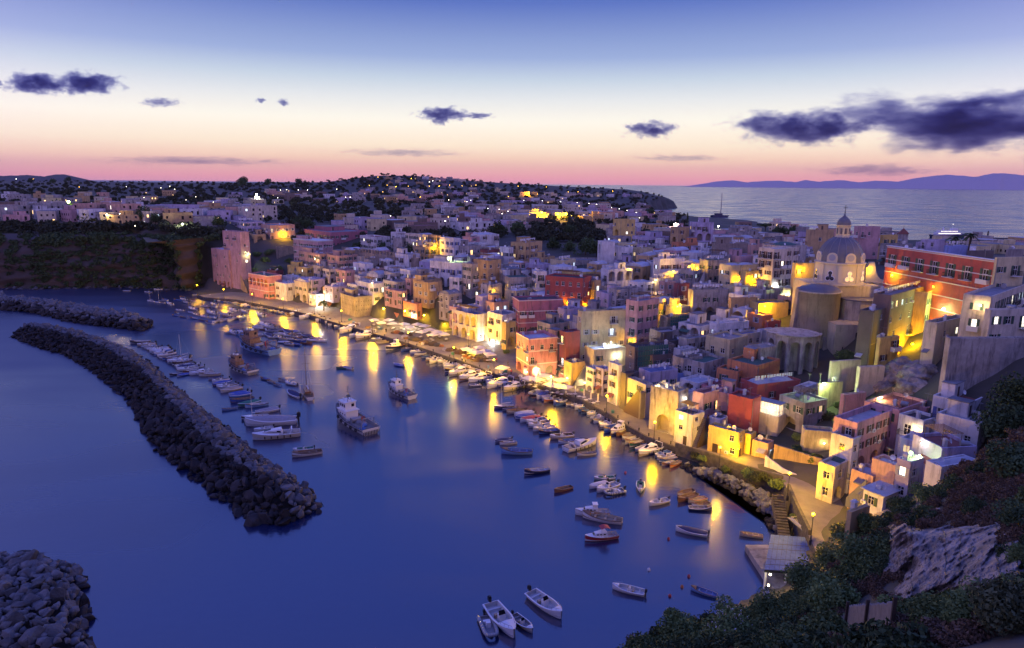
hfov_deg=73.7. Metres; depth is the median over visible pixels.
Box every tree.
[135,205,149,219]
[149,212,160,223]
[211,215,226,226]
[236,177,247,185]
[264,178,271,184]
[288,215,302,227]
[295,179,301,184]
[301,217,315,228]
[317,300,329,310]
[333,209,347,218]
[351,241,360,247]
[377,240,385,246]
[405,243,413,252]
[455,202,465,206]
[490,220,507,235]
[510,221,524,233]
[546,237,561,248]
[560,240,575,250]
[563,223,577,232]
[572,236,594,254]
[588,240,597,256]
[772,224,787,234]
[780,553,829,589]
[781,224,795,234]
[813,541,836,568]
[829,521,860,544]
[857,512,881,533]
[945,236,962,244]
[960,233,978,250]
[970,398,1023,439]
[985,370,1023,410]
[985,438,1023,479]
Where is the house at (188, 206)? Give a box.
[168,201,198,211]
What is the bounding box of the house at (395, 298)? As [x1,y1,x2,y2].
[384,285,406,308]
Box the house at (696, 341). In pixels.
[678,328,705,349]
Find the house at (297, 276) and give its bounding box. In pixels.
[287,274,306,278]
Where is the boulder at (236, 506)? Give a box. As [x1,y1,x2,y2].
[232,503,241,511]
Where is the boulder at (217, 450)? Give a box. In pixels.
[213,447,221,452]
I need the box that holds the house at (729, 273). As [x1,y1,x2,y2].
[718,258,756,286]
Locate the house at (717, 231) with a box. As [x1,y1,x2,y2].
[713,230,723,232]
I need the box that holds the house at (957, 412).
[935,396,989,454]
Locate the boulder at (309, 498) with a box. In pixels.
[304,495,313,503]
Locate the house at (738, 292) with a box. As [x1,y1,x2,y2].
[727,285,761,305]
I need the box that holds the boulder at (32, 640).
[27,634,36,644]
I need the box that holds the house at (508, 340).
[501,315,515,349]
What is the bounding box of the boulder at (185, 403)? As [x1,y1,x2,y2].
[181,401,193,406]
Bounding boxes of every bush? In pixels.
[655,606,699,637]
[709,594,753,620]
[746,587,786,616]
[799,568,861,612]
[827,530,879,564]
[877,594,899,602]
[885,495,915,509]
[906,590,951,627]
[908,481,933,503]
[912,504,935,512]
[933,575,990,626]
[960,495,987,513]
[966,574,1023,636]
[990,497,1023,526]
[997,572,1023,587]
[1004,543,1023,569]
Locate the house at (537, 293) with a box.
[530,290,544,295]
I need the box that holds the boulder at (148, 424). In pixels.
[142,419,155,433]
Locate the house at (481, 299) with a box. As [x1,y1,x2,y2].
[476,293,490,312]
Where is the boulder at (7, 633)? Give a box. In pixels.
[1,629,17,638]
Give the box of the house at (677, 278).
[668,274,691,288]
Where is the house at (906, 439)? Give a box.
[897,426,921,456]
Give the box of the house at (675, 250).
[664,246,688,256]
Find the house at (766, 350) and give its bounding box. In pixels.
[749,336,776,359]
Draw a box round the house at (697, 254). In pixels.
[681,246,709,260]
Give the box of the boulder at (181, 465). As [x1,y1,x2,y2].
[176,461,188,469]
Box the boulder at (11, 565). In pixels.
[6,562,16,568]
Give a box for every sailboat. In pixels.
[241,389,268,419]
[494,392,513,407]
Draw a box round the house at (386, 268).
[384,264,405,271]
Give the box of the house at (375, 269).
[371,264,383,270]
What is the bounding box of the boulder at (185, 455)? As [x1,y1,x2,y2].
[181,450,190,460]
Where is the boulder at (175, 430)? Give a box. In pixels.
[172,426,180,434]
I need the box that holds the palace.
[883,245,993,319]
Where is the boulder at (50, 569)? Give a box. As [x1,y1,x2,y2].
[45,566,56,579]
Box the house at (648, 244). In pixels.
[636,240,654,247]
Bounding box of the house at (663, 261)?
[652,251,685,276]
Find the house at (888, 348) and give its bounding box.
[874,327,901,364]
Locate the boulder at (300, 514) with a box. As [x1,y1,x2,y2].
[296,509,303,518]
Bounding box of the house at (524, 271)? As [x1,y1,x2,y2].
[509,264,531,275]
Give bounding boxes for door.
[683,436,686,444]
[712,443,717,452]
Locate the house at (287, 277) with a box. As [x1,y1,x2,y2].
[283,271,304,280]
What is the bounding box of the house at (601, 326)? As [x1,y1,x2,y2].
[577,307,625,359]
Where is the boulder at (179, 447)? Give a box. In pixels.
[176,444,183,451]
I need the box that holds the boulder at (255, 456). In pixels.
[248,453,260,461]
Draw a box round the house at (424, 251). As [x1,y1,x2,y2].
[414,241,435,259]
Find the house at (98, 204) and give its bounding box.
[96,201,119,207]
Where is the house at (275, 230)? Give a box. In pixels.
[261,222,294,238]
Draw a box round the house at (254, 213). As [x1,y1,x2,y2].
[238,206,262,220]
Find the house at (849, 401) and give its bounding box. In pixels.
[838,382,865,414]
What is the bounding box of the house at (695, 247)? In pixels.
[688,246,710,252]
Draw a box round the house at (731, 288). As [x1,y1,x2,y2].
[728,283,749,300]
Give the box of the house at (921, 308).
[884,278,932,336]
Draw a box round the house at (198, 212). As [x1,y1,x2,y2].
[180,208,207,215]
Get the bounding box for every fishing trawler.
[228,343,258,375]
[239,317,281,355]
[336,384,379,436]
[388,369,416,399]
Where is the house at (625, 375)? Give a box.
[619,363,638,409]
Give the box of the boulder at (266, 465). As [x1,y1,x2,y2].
[261,464,272,468]
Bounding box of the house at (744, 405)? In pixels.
[727,387,760,434]
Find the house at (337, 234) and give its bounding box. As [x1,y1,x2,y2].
[303,225,367,245]
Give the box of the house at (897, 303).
[873,280,923,353]
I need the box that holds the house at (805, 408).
[779,385,827,432]
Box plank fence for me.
[844,596,897,627]
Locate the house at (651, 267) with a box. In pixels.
[646,260,652,276]
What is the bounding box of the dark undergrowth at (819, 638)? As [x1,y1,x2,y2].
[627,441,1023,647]
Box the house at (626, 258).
[614,254,633,263]
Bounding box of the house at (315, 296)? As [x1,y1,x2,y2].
[308,291,323,306]
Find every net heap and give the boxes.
[412,337,421,341]
[457,349,465,353]
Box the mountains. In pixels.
[682,173,1023,189]
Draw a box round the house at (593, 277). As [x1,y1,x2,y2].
[583,273,600,279]
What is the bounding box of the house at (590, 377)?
[586,360,596,392]
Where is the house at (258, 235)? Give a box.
[249,229,265,242]
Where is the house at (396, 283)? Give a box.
[383,275,405,295]
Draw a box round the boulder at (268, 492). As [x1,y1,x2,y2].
[263,482,274,503]
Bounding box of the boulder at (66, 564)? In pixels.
[59,562,71,571]
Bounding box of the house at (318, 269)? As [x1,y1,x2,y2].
[313,260,328,277]
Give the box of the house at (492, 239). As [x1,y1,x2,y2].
[473,229,498,245]
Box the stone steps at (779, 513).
[771,494,790,536]
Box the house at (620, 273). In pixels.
[601,261,632,286]
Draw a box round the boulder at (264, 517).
[257,512,270,523]
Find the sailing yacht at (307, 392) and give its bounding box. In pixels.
[301,345,313,400]
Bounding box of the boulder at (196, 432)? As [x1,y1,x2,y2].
[192,430,200,434]
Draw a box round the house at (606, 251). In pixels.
[597,236,614,263]
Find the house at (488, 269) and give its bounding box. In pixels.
[474,254,500,294]
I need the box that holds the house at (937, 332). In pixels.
[919,314,960,364]
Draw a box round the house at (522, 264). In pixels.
[508,259,528,267]
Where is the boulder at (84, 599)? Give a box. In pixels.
[79,593,89,607]
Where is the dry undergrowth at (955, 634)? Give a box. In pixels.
[625,406,1023,647]
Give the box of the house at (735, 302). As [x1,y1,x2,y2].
[728,290,757,315]
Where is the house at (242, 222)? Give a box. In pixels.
[226,215,262,231]
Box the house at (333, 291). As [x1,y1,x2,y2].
[323,282,346,302]
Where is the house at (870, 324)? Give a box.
[854,300,885,365]
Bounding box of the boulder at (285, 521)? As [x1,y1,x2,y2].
[278,516,290,525]
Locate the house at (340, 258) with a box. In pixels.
[327,249,357,268]
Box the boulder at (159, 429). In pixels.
[155,425,163,432]
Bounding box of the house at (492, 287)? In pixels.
[481,280,501,298]
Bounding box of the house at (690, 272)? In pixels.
[678,262,705,281]
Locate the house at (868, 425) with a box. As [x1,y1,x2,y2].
[832,402,898,465]
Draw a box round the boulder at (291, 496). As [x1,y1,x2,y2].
[288,492,295,501]
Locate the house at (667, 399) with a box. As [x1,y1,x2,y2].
[649,378,687,435]
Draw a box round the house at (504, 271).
[499,266,511,274]
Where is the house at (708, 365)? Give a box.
[684,347,723,377]
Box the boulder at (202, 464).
[200,462,207,470]
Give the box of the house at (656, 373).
[639,358,677,384]
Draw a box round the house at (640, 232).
[636,231,644,234]
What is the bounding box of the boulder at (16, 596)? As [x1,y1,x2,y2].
[13,593,23,600]
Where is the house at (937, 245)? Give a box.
[918,239,945,251]
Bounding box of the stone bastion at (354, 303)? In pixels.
[341,287,372,316]
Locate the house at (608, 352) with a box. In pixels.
[584,343,625,366]
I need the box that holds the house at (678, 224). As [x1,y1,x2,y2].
[666,223,687,227]
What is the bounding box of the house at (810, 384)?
[793,374,816,394]
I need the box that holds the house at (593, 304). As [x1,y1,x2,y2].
[586,299,606,308]
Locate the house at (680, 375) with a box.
[665,361,686,384]
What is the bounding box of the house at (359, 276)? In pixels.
[354,270,367,281]
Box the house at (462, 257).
[452,252,469,260]
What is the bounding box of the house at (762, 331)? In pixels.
[757,321,770,342]
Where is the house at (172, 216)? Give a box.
[162,208,192,224]
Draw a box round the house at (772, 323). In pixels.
[765,318,780,327]
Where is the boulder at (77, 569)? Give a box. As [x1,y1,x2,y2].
[67,564,82,580]
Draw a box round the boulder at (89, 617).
[79,613,95,621]
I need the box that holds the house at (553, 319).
[537,312,568,331]
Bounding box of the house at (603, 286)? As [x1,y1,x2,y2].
[601,283,606,289]
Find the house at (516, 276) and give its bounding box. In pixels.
[499,266,531,296]
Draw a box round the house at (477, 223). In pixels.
[469,217,493,231]
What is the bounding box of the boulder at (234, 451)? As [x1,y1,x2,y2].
[226,449,239,453]
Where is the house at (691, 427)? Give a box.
[674,400,709,447]
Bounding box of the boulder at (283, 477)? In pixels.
[279,474,286,481]
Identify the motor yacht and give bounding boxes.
[189,369,213,374]
[252,426,299,439]
[299,313,311,318]
[339,323,359,333]
[355,329,375,339]
[448,365,474,375]
[459,368,483,380]
[468,371,492,383]
[486,375,513,388]
[503,380,525,391]
[562,437,595,452]
[638,440,663,456]
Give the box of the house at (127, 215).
[107,210,140,223]
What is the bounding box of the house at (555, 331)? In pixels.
[548,327,562,360]
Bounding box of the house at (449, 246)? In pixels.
[440,235,460,255]
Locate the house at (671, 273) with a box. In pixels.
[663,269,678,278]
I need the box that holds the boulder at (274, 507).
[271,503,278,510]
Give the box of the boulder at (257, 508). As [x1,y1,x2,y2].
[255,506,262,512]
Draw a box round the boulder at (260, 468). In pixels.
[255,466,263,474]
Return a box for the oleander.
[701,602,752,635]
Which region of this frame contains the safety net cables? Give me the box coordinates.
[910,526,1020,594]
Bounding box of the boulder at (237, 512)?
[234,508,242,516]
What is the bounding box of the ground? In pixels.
[0,175,1023,647]
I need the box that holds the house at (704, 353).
[685,348,709,356]
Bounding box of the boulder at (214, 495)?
[209,493,218,498]
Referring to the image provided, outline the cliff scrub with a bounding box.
[0,230,220,289]
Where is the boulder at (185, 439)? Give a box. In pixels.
[182,435,191,443]
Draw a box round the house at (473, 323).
[452,304,486,341]
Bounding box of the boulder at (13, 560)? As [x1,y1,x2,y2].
[7,557,19,564]
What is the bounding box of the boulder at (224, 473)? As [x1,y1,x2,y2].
[221,470,232,476]
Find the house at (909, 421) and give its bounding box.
[894,405,935,454]
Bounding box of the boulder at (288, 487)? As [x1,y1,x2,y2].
[281,484,294,491]
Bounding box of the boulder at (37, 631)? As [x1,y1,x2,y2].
[18,625,45,647]
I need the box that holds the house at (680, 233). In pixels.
[670,226,688,243]
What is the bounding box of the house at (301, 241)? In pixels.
[292,235,332,260]
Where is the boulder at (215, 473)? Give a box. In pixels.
[212,470,219,475]
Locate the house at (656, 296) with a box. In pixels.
[649,291,667,297]
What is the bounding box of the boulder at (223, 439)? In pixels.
[215,437,226,442]
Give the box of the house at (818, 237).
[803,224,833,256]
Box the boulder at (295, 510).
[289,505,300,515]
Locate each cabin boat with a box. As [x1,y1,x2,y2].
[385,339,404,350]
[575,502,609,514]
[585,524,618,540]
[610,420,625,435]
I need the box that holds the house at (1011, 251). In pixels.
[1005,240,1023,256]
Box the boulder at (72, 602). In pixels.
[63,596,75,605]
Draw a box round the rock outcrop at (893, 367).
[884,356,919,383]
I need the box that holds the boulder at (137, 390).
[133,386,140,399]
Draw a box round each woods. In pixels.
[0,173,688,221]
[0,204,688,240]
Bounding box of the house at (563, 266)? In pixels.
[549,260,576,273]
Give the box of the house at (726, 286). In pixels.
[724,280,755,288]
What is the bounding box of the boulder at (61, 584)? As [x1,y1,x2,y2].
[56,581,65,588]
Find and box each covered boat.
[151,346,170,353]
[176,362,196,368]
[177,371,190,376]
[208,375,223,379]
[212,378,231,385]
[220,383,243,392]
[228,388,248,394]
[229,390,252,397]
[237,396,261,406]
[245,411,300,425]
[252,323,263,328]
[255,404,280,413]
[267,328,278,331]
[283,328,293,333]
[287,389,302,398]
[394,363,404,366]
[414,351,425,355]
[495,436,512,441]
[502,406,518,410]
[514,408,534,415]
[515,411,536,418]
[520,412,542,421]
[537,387,551,398]
[589,478,608,488]
[635,442,649,451]
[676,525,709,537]
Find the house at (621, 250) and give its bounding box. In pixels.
[614,241,632,259]
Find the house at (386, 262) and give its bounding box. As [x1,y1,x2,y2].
[379,258,393,267]
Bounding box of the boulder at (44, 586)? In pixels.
[40,584,49,591]
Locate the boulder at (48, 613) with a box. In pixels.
[41,609,54,617]
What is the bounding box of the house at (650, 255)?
[636,251,657,261]
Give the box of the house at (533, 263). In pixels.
[525,257,550,274]
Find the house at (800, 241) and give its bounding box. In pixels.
[793,237,805,243]
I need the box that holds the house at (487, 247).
[481,244,501,248]
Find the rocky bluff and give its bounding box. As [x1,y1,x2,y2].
[871,507,1023,600]
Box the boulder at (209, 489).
[207,486,212,493]
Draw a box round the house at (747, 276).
[740,268,758,285]
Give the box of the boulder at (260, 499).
[255,493,264,504]
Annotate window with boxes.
[519,327,525,331]
[538,275,543,280]
[559,335,563,342]
[583,329,589,334]
[591,330,598,333]
[596,356,602,361]
[608,328,615,335]
[609,380,614,387]
[610,316,617,323]
[612,369,616,378]
[627,391,633,397]
[629,317,634,322]
[686,365,692,371]
[695,367,703,373]
[703,297,709,301]
[704,402,711,409]
[719,374,727,379]
[759,251,765,257]
[759,260,764,266]
[766,252,772,258]
[768,391,775,397]
[782,401,788,409]
[793,405,802,414]
[796,269,802,273]
[806,407,814,414]
[814,268,817,278]
[817,405,824,412]
[819,486,830,497]
[820,470,832,480]
[825,270,834,280]
[836,228,850,233]
[836,468,844,479]
[838,443,844,451]
[841,426,854,436]
[844,271,853,281]
[858,428,863,435]
[864,494,877,506]
[865,438,871,446]
[866,424,873,433]
[873,434,879,443]
[876,421,881,429]
[879,354,887,360]
[881,432,886,440]
[883,418,889,426]
[888,254,896,266]
[890,340,898,349]
[893,484,907,497]
[895,465,908,477]
[901,256,909,265]
[901,444,909,451]
[902,423,910,434]
[910,467,918,477]
[914,258,924,271]
[929,260,939,274]
[932,406,944,417]
[944,263,955,277]
[961,266,972,280]
[964,435,970,440]
[968,318,979,326]
[969,302,983,310]
[979,268,991,279]
[989,334,1000,336]
[991,316,1001,324]
[996,267,1006,272]
[1003,316,1014,324]
[1010,265,1020,275]
[1019,316,1023,327]
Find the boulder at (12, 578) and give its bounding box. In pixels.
[0,576,16,586]
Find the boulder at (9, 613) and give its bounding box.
[5,609,17,617]
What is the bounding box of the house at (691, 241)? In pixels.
[671,237,697,249]
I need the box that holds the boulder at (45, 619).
[41,617,48,623]
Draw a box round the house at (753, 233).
[740,230,762,238]
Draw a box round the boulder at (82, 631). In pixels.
[80,629,85,640]
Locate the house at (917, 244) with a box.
[915,242,948,248]
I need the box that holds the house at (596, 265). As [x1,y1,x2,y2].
[587,261,608,269]
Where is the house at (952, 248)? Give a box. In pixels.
[943,241,967,254]
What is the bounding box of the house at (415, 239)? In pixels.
[404,233,427,252]
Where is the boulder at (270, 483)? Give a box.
[265,480,273,486]
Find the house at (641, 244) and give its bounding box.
[637,243,646,246]
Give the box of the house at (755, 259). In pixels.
[753,255,757,263]
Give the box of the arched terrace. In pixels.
[765,327,821,373]
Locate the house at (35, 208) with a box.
[31,205,60,219]
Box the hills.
[0,174,96,181]
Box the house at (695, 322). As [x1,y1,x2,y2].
[678,311,709,335]
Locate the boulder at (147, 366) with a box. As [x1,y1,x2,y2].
[145,363,154,372]
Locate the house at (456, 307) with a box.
[447,300,460,328]
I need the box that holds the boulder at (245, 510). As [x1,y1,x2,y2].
[242,504,248,513]
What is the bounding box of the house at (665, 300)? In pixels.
[655,296,670,314]
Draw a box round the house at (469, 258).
[467,256,475,261]
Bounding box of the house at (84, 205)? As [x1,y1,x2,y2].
[72,202,95,208]
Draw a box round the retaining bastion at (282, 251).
[276,246,293,258]
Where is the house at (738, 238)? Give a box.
[733,236,744,241]
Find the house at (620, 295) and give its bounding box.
[608,286,642,306]
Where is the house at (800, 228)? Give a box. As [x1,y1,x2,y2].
[795,224,808,235]
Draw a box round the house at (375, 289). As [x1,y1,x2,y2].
[357,276,384,304]
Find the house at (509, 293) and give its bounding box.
[505,284,532,305]
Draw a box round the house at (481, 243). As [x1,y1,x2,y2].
[468,238,487,245]
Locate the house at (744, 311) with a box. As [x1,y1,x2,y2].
[732,305,752,319]
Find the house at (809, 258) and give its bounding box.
[806,256,815,261]
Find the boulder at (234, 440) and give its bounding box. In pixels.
[229,438,236,445]
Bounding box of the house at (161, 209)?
[145,208,163,210]
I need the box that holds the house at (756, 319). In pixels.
[748,307,772,329]
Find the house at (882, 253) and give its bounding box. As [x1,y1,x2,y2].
[877,241,912,263]
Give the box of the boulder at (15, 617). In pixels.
[3,611,25,626]
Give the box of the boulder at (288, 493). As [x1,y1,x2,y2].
[285,491,291,498]
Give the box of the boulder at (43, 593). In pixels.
[37,589,49,600]
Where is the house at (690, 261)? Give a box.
[681,259,699,267]
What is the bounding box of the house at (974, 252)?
[967,248,993,258]
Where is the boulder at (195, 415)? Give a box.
[192,413,198,419]
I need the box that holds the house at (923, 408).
[919,393,931,411]
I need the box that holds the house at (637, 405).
[623,371,652,418]
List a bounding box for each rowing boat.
[130,340,150,343]
[169,372,183,375]
[172,359,192,365]
[183,368,199,372]
[199,372,221,375]
[222,407,237,410]
[230,396,254,402]
[245,402,268,407]
[292,448,322,456]
[294,339,306,342]
[375,340,388,343]
[401,347,411,351]
[445,367,454,372]
[500,441,516,444]
[501,447,532,454]
[506,407,528,413]
[524,467,550,473]
[539,428,559,433]
[554,485,572,492]
[556,399,569,405]
[558,438,579,443]
[577,451,596,455]
[581,409,589,413]
[582,510,622,524]
[593,417,607,422]
[604,423,616,432]
[616,430,628,436]
[622,432,635,439]
[625,435,640,444]
[629,437,643,447]
[659,455,677,461]
[662,460,676,465]
[670,460,681,467]
[677,488,695,496]
[678,492,699,501]
[688,496,707,502]
[688,505,711,510]
[691,585,717,597]
[692,501,710,504]
[739,531,762,538]
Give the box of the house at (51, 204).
[33,201,67,208]
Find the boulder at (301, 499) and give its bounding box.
[295,493,306,505]
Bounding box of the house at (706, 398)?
[692,378,723,416]
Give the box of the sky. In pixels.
[0,0,1023,185]
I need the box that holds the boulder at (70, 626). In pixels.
[65,623,74,633]
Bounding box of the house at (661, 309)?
[631,295,663,320]
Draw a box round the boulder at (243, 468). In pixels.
[240,465,249,476]
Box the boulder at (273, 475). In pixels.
[268,471,278,481]
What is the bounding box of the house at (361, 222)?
[354,217,375,229]
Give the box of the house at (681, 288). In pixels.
[671,276,688,304]
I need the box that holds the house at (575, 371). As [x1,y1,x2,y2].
[564,354,586,386]
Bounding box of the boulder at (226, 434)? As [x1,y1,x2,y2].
[220,432,229,437]
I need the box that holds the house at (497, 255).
[481,252,501,262]
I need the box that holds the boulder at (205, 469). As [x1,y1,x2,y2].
[203,466,210,473]
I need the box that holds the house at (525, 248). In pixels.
[511,236,541,261]
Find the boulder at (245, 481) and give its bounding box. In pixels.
[242,476,250,489]
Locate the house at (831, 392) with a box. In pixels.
[816,373,842,407]
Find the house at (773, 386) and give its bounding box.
[740,372,800,400]
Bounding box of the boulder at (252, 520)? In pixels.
[243,513,261,526]
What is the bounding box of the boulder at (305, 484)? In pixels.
[300,481,308,488]
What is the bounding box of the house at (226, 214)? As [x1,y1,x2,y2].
[207,210,232,220]
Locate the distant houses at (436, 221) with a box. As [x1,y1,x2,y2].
[0,176,1023,254]
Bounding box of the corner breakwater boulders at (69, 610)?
[0,551,93,647]
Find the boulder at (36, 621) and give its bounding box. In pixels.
[30,618,50,625]
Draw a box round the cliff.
[0,231,207,289]
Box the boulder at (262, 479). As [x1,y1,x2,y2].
[257,474,269,485]
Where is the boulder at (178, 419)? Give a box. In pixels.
[174,416,181,422]
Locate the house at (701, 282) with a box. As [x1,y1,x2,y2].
[692,277,721,287]
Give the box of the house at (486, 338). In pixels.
[484,326,501,344]
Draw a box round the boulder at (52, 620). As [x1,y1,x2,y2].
[48,617,59,623]
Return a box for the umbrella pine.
[757,223,771,230]
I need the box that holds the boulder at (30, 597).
[23,593,41,607]
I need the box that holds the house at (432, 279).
[413,273,440,299]
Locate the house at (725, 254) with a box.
[703,249,731,261]
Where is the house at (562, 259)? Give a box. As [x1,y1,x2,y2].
[550,255,575,265]
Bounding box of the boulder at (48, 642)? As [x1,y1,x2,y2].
[40,637,54,647]
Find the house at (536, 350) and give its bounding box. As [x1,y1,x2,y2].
[515,328,557,376]
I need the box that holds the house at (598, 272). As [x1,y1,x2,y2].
[595,265,603,277]
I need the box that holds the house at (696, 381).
[680,371,714,388]
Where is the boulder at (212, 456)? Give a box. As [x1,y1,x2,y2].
[208,452,220,462]
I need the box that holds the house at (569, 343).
[556,323,579,377]
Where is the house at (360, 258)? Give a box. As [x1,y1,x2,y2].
[357,251,367,261]
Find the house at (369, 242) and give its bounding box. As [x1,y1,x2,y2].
[360,234,390,249]
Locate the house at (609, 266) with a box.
[602,260,614,267]
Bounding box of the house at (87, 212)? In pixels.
[77,209,102,222]
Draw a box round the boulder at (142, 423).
[139,420,145,426]
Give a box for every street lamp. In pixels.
[786,472,790,500]
[809,513,814,544]
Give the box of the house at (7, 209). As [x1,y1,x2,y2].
[0,205,22,220]
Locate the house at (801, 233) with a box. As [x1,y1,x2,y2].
[794,231,805,240]
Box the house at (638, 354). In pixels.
[625,335,674,371]
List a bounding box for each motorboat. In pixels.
[137,340,155,346]
[149,344,169,352]
[153,347,172,354]
[157,349,175,357]
[167,354,190,363]
[177,364,199,371]
[188,306,199,310]
[206,309,217,314]
[212,376,229,382]
[216,381,235,387]
[218,382,238,389]
[229,328,239,334]
[254,424,274,431]
[256,311,266,316]
[264,324,276,328]
[285,380,298,385]
[293,445,314,450]
[349,330,360,337]
[371,336,381,341]
[410,348,419,353]
[429,356,442,363]
[443,359,458,369]
[482,595,515,637]
[511,610,532,632]
[524,584,561,618]
[526,415,547,423]
[528,418,550,427]
[533,423,555,430]
[542,393,555,400]
[544,395,558,402]
[550,431,574,438]
[553,397,567,404]
[574,403,584,409]
[587,409,596,415]
[594,474,615,480]
[596,479,620,492]
[599,419,615,428]
[612,581,646,596]
[636,478,644,492]
[649,496,670,505]
[655,448,671,457]
[657,451,674,459]
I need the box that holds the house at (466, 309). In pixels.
[461,303,476,311]
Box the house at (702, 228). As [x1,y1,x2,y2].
[689,217,713,241]
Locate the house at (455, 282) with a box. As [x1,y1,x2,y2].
[449,275,461,292]
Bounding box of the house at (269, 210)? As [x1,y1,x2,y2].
[250,205,277,219]
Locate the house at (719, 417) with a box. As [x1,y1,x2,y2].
[709,406,727,423]
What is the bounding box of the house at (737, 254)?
[728,248,752,262]
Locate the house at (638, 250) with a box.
[632,246,652,261]
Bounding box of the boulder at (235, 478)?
[232,476,240,480]
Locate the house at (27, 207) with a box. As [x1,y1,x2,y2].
[0,201,31,218]
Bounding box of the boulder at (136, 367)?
[131,365,140,369]
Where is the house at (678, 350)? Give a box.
[673,345,694,354]
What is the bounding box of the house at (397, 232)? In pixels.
[390,227,405,247]
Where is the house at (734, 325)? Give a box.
[709,318,748,332]
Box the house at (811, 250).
[803,244,813,253]
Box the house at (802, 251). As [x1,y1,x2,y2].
[762,242,806,262]
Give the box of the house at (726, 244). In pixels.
[711,237,747,253]
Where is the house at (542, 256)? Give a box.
[533,251,554,262]
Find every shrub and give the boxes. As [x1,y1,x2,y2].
[252,251,261,255]
[259,256,270,262]
[263,248,275,254]
[284,258,292,262]
[690,452,699,459]
[696,455,706,460]
[721,465,730,472]
[740,467,753,479]
[747,471,772,481]
[767,478,774,488]
[773,478,785,489]
[791,432,800,440]
[791,444,801,450]
[807,453,822,463]
[821,411,835,420]
[833,349,854,359]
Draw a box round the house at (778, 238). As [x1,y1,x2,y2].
[773,236,783,241]
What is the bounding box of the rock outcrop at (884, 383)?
[873,376,893,391]
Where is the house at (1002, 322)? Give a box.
[981,297,1023,336]
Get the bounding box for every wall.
[197,295,817,561]
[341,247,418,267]
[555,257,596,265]
[675,443,782,478]
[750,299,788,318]
[764,455,796,474]
[773,444,822,464]
[787,484,810,534]
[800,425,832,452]
[828,359,860,392]
[854,365,884,396]
[938,336,1023,392]
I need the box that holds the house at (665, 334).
[651,330,678,347]
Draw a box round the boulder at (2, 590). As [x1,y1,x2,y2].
[0,586,4,596]
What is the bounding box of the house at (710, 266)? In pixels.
[699,255,728,280]
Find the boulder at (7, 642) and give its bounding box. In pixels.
[0,636,13,647]
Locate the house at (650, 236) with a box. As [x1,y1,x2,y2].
[632,231,668,244]
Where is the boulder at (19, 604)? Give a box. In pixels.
[10,601,32,607]
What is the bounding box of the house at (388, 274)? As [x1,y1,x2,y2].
[383,266,403,279]
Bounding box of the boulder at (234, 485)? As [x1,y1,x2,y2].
[230,479,241,492]
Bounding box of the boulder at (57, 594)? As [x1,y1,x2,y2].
[50,587,66,605]
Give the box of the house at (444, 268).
[430,255,468,286]
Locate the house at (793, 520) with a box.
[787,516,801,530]
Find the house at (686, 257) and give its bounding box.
[676,255,689,259]
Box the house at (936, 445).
[911,424,976,485]
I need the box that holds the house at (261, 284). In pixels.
[248,271,281,299]
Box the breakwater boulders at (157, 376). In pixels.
[22,322,316,513]
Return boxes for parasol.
[426,333,439,340]
[460,347,470,353]
[469,350,483,354]
[473,345,485,349]
[479,349,490,357]
[483,352,495,360]
[495,365,509,369]
[521,376,532,385]
[531,377,544,386]
[537,373,551,382]
[542,382,555,392]
[552,383,562,393]
[553,377,568,382]
[560,384,573,395]
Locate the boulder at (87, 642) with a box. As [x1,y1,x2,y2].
[83,638,96,647]
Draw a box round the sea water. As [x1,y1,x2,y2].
[0,180,1023,647]
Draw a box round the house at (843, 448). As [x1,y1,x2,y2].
[829,430,860,493]
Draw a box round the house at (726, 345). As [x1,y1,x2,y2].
[705,327,747,363]
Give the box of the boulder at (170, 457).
[167,454,174,459]
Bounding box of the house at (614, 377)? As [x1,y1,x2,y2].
[605,355,621,405]
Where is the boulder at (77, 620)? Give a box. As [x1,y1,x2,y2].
[70,617,81,631]
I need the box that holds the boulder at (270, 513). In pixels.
[268,507,274,519]
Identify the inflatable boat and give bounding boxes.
[169,355,190,362]
[469,382,481,386]
[477,609,498,637]
[528,385,543,394]
[590,414,604,419]
[603,486,626,494]
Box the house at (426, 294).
[413,274,441,308]
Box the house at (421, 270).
[412,268,427,276]
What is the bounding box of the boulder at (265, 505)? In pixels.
[261,502,270,509]
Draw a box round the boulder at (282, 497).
[279,492,284,501]
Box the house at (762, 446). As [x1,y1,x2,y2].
[751,434,773,457]
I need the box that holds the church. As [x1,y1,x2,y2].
[789,206,882,353]
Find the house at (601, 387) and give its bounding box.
[594,359,607,395]
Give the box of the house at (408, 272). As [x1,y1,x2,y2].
[400,264,429,279]
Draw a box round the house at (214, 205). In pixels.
[202,202,225,208]
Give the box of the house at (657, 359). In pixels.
[647,347,672,366]
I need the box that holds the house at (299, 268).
[287,260,313,276]
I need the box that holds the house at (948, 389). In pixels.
[930,380,982,431]
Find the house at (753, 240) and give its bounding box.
[749,238,761,244]
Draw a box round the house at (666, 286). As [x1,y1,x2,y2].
[658,279,675,296]
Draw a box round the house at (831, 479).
[815,455,849,503]
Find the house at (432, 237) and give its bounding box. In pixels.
[427,234,440,241]
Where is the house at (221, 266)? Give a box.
[211,247,232,287]
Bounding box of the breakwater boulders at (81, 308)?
[0,290,147,323]
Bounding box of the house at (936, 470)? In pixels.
[923,454,974,486]
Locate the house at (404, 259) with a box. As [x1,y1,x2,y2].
[395,247,419,267]
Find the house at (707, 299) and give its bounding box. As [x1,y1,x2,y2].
[687,284,728,311]
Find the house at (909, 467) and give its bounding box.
[893,445,923,498]
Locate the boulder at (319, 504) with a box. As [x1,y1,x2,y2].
[310,500,322,508]
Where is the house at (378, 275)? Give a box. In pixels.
[367,270,383,281]
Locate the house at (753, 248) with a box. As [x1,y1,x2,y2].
[747,239,761,254]

